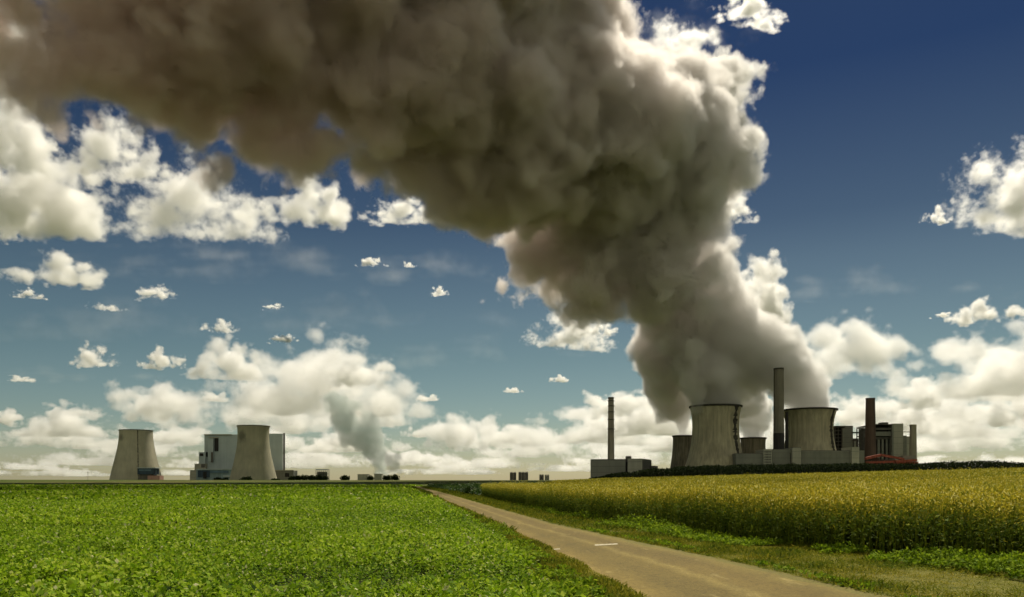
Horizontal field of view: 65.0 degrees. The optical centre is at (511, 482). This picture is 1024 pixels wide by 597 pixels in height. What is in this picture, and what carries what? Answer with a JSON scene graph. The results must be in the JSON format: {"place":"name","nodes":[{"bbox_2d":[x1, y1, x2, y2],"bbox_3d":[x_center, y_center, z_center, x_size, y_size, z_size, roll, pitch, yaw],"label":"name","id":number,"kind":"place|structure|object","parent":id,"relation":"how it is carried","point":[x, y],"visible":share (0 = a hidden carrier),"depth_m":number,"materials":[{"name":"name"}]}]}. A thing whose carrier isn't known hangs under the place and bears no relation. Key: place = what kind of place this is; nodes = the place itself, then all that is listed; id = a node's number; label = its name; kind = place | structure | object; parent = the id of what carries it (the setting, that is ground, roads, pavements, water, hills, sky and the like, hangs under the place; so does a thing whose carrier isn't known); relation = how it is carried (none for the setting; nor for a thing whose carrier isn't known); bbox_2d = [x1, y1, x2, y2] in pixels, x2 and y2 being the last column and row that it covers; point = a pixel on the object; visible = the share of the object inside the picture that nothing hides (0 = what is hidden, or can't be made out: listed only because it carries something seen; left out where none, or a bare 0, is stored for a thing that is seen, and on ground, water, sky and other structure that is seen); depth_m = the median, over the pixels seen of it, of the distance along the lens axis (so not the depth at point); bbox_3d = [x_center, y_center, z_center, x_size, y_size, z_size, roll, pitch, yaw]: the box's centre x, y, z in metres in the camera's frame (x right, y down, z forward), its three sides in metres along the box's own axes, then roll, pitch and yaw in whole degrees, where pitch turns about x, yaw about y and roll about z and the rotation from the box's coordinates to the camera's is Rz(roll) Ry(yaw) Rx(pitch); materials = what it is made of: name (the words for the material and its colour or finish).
{"place":"outdoors","nodes":[
{"label":"outdoors","id":0,"kind":"place"},
{"bbox_2d":[0,480,904,596],"bbox_3d":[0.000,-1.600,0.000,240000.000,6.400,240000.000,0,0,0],"label":"ground","id":1,"kind":"structure","parent":0,"point":[235,482],"depth_m":744.94,"materials":[{"name":"green plant"}]},
{"bbox_2d":[109,429,160,479],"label":"cooling tower","id":2,"kind":"structure","parent":1,"relation":"on","point":[135,449],"depth_m":2647.93,"materials":[{"name":"concrete"}]},
{"bbox_2d":[137,467,163,479],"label":"pump house","id":3,"kind":"structure","parent":1,"relation":"on","point":[147,473],"depth_m":2560.00,"materials":[{"name":"metal"}]},
{"bbox_2d":[190,469,231,479],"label":"turbine hall","id":4,"kind":"structure","parent":1,"relation":"on","point":[204,474],"depth_m":2720.00,"materials":[{"name":"concrete"}]},
{"bbox_2d":[195,433,284,469],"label":"boiler block","id":5,"kind":"structure","parent":1,"relation":"on","point":[219,452],"depth_m":2798.00,"materials":[{"name":"metal"}]},
{"bbox_2d":[239,476,252,479],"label":"bush","id":6,"kind":"object","parent":1,"relation":"on","point":[246,478],"visible":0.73,"depth_m":2452.46,"materials":[{"name":"green plant"}]},
{"bbox_2d":[229,425,276,479],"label":"cooling tower","id":7,"kind":"structure","parent":1,"relation":"on","point":[253,458],"depth_m":2552.67,"materials":[{"name":"concrete"}]},
{"bbox_2d":[275,470,296,479],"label":"workshop","id":8,"kind":"structure","parent":1,"relation":"on","point":[283,474],"depth_m":2720.00,"materials":[{"name":"grey concrete"}]},
{"bbox_2d":[0,484,585,596],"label":"green crop","id":9,"kind":"object","parent":1,"relation":"on","point":[159,534],"visible":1,"depth_m":16.32,"materials":[{"name":"green plant"}]},
{"bbox_2d":[292,475,300,479],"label":"tree","id":10,"kind":"object","parent":1,"relation":"on","point":[298,477],"visible":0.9,"depth_m":2493.51,"materials":[{"name":"green plant"}]},
{"bbox_2d":[300,474,308,479],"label":"tree","id":11,"kind":"object","parent":1,"relation":"on","point":[304,477],"visible":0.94,"depth_m":2494.66,"materials":[{"name":"green plant"}]},
{"bbox_2d":[307,475,314,479],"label":"tree","id":12,"kind":"object","parent":1,"relation":"on","point":[311,477],"visible":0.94,"depth_m":2493.58,"materials":[{"name":"green plant"}]},
{"bbox_2d":[314,474,322,479],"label":"tree","id":13,"kind":"object","parent":1,"relation":"on","point":[318,477],"visible":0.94,"depth_m":2494.49,"materials":[{"name":"green plant"}]},
{"bbox_2d":[316,469,328,476],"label":"substation","id":14,"kind":"object","parent":1,"relation":"on","point":[323,473],"visible":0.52,"depth_m":2648.00,"materials":[{"name":"metal"}]},
{"bbox_2d":[339,475,349,479],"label":"tree","id":15,"kind":"object","parent":1,"relation":"on","point":[345,477],"visible":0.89,"depth_m":2296.11,"materials":[{"name":"green plant"}]},
{"bbox_2d":[357,474,369,479],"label":"warehouse","id":16,"kind":"structure","parent":1,"relation":"on","point":[362,476],"depth_m":3200.00,"materials":[{"name":"concrete"}]},
{"bbox_2d":[374,474,382,479],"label":"warehouse","id":17,"kind":"structure","parent":1,"relation":"on","point":[378,476],"depth_m":3240.00,"materials":[{"name":"concrete"}]},
{"bbox_2d":[382,475,392,479],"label":"tree","id":18,"kind":"object","parent":1,"relation":"on","point":[387,477],"visible":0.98,"depth_m":2593.57,"materials":[{"name":"green plant"}]},
{"bbox_2d":[390,474,399,479],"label":"tree","id":19,"kind":"object","parent":1,"relation":"on","point":[395,476],"visible":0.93,"depth_m":2614.69,"materials":[{"name":"green plant"}]},
{"bbox_2d":[510,472,515,479],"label":"silo block","id":20,"kind":"structure","parent":1,"relation":"on","point":[512,476],"depth_m":4193.59,"materials":[{"name":"metal"}]},
{"bbox_2d":[518,472,527,479],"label":"silo block","id":21,"kind":"structure","parent":1,"relation":"on","point":[523,476],"depth_m":4193.05,"materials":[{"name":"metal"}]},
{"bbox_2d":[539,474,543,479],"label":"silo block","id":22,"kind":"structure","parent":1,"relation":"on","point":[541,476],"depth_m":4196.57,"materials":[{"name":"metal"}]},
{"bbox_2d":[607,397,614,458],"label":"chimney","id":23,"kind":"object","parent":1,"relation":"on","point":[610,419],"visible":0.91,"depth_m":1146.16,"materials":[{"name":"concrete"}]},
{"bbox_2d":[591,456,657,477],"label":"switch house","id":24,"kind":"structure","parent":1,"relation":"on","point":[601,467],"depth_m":1095.64,"materials":[{"name":"concrete"}]},
{"bbox_2d":[670,435,691,473],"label":"cooling tower","id":25,"kind":"structure","parent":1,"relation":"on","point":[681,448],"depth_m":1501.56,"materials":[{"name":"concrete"}]},
{"bbox_2d":[685,404,742,475],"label":"cooling tower","id":26,"kind":"structure","parent":1,"relation":"on","point":[715,439],"depth_m":1265.96,"materials":[{"name":"concrete"}]},
{"bbox_2d":[732,453,762,473],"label":"filter shed","id":27,"kind":"structure","parent":1,"relation":"on","point":[748,458],"depth_m":1240.00,"materials":[{"name":"concrete"}]},
{"bbox_2d":[480,465,1023,565],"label":"ripening rape","id":28,"kind":"object","parent":1,"relation":"on","point":[958,497],"visible":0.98,"depth_m":22.39,"materials":[{"name":"plant"}]},
{"bbox_2d":[740,437,766,452],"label":"cooling tower","id":29,"kind":"structure","parent":1,"relation":"on","point":[751,444],"depth_m":1539.77,"materials":[{"name":"concrete"}]},
{"bbox_2d":[756,449,771,464],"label":"stair block","id":30,"kind":"structure","parent":1,"relation":"on","point":[767,456],"depth_m":1236.00,"materials":[{"name":"grey concrete"}]},
{"bbox_2d":[773,368,783,448],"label":"chimney","id":31,"kind":"object","parent":1,"relation":"on","point":[778,421],"visible":0.69,"depth_m":1283.10,"materials":[{"name":"grey concrete"}]},
{"bbox_2d":[772,449,790,472],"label":"pump hall","id":32,"kind":"structure","parent":1,"relation":"on","point":[781,456],"depth_m":1244.00,"materials":[{"name":"concrete"}]},
{"bbox_2d":[785,412,788,447],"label":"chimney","id":33,"kind":"object","parent":1,"relation":"on","point":[786,432],"visible":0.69,"depth_m":1327.76,"materials":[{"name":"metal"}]},
{"bbox_2d":[784,447,800,473],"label":"lift tower","id":34,"kind":"structure","parent":1,"relation":"on","point":[795,455],"depth_m":1238.00,"materials":[{"name":"concrete"}]},
{"bbox_2d":[589,460,1023,478],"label":"treeline","id":35,"kind":"object","parent":1,"relation":"on","point":[744,468],"visible":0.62,"depth_m":726.01,"materials":[{"name":"green plant"}]},
{"bbox_2d":[784,407,837,449],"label":"cooling tower","id":36,"kind":"structure","parent":1,"relation":"on","point":[810,428],"depth_m":1325.13,"materials":[{"name":"concrete"}]},
{"bbox_2d":[801,450,849,472],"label":"turbine hall","id":37,"kind":"structure","parent":1,"relation":"on","point":[824,456],"depth_m":1246.00,"materials":[{"name":"concrete"}]},
{"bbox_2d":[630,475,1023,558],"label":"rape undergrowth","id":38,"kind":"object","parent":1,"relation":"on","point":[919,536],"visible":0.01,"depth_m":18.85,"materials":[{"name":"green plant"}]},
{"bbox_2d":[834,426,857,449],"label":"boiler house","id":39,"kind":"structure","parent":1,"relation":"on","point":[843,437],"depth_m":1399.05,"materials":[{"name":"metal"}]},
{"bbox_2d":[841,447,863,469],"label":"hall end tower","id":40,"kind":"structure","parent":1,"relation":"on","point":[856,455],"depth_m":1241.40,"materials":[{"name":"grey concrete"}]},
{"bbox_2d":[852,428,864,453],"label":"transfer tower","id":41,"kind":"structure","parent":1,"relation":"on","point":[861,436],"depth_m":1380.03,"materials":[{"name":"metal"}]},
{"bbox_2d":[864,398,875,463],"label":"chimney","id":42,"kind":"object","parent":1,"relation":"on","point":[870,433],"visible":0.78,"depth_m":1323.39,"materials":[{"name":"red brick"}]},
{"bbox_2d":[856,422,908,459],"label":"boiler house","id":43,"kind":"structure","parent":1,"relation":"on","point":[892,440],"depth_m":1392.00,"materials":[{"name":"metal"}]},
{"bbox_2d":[864,454,917,468],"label":"coal conveyor","id":44,"kind":"object","parent":1,"relation":"on","point":[873,459],"visible":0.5,"depth_m":1250.00,"materials":[{"name":"red metal"}]},
{"bbox_2d":[909,424,916,461],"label":"tower","id":45,"kind":"structure","parent":1,"relation":"on","point":[913,441],"depth_m":1355.56,"materials":[{"name":"concrete"}]},
{"bbox_2d":[0,0,1023,479],"label":"sky","id":46,"kind":"structure","parent":0,"point":[407,239],"materials":[{"name":"blue"}]},
{"bbox_2d":[419,487,889,596],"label":"road","id":47,"kind":"structure","parent":0,"point":[650,570],"depth_m":14.92,"materials":[{"name":"grey asphalt"}]},
{"bbox_2d":[411,486,1023,596],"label":"verge ground","id":48,"kind":"structure","parent":0,"point":[984,586],"depth_m":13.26,"materials":[{"name":"green plant"}]},
{"bbox_2d":[461,484,478,494],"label":"bush","id":49,"kind":"object","parent":48,"relation":"on","point":[465,489],"visible":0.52,"depth_m":103.77,"materials":[{"name":"green plant"}]},
{"bbox_2d":[427,480,535,494],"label":"green crop","id":50,"kind":"object","parent":48,"relation":"on","point":[457,487],"visible":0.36,"depth_m":156.12,"materials":[{"name":"green plant"}]},
{"bbox_2d":[468,502,1023,596],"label":"weeds","id":51,"kind":"object","parent":48,"relation":"on","point":[981,562],"visible":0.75,"depth_m":16.05,"materials":[{"name":"green plant"}]}
]}

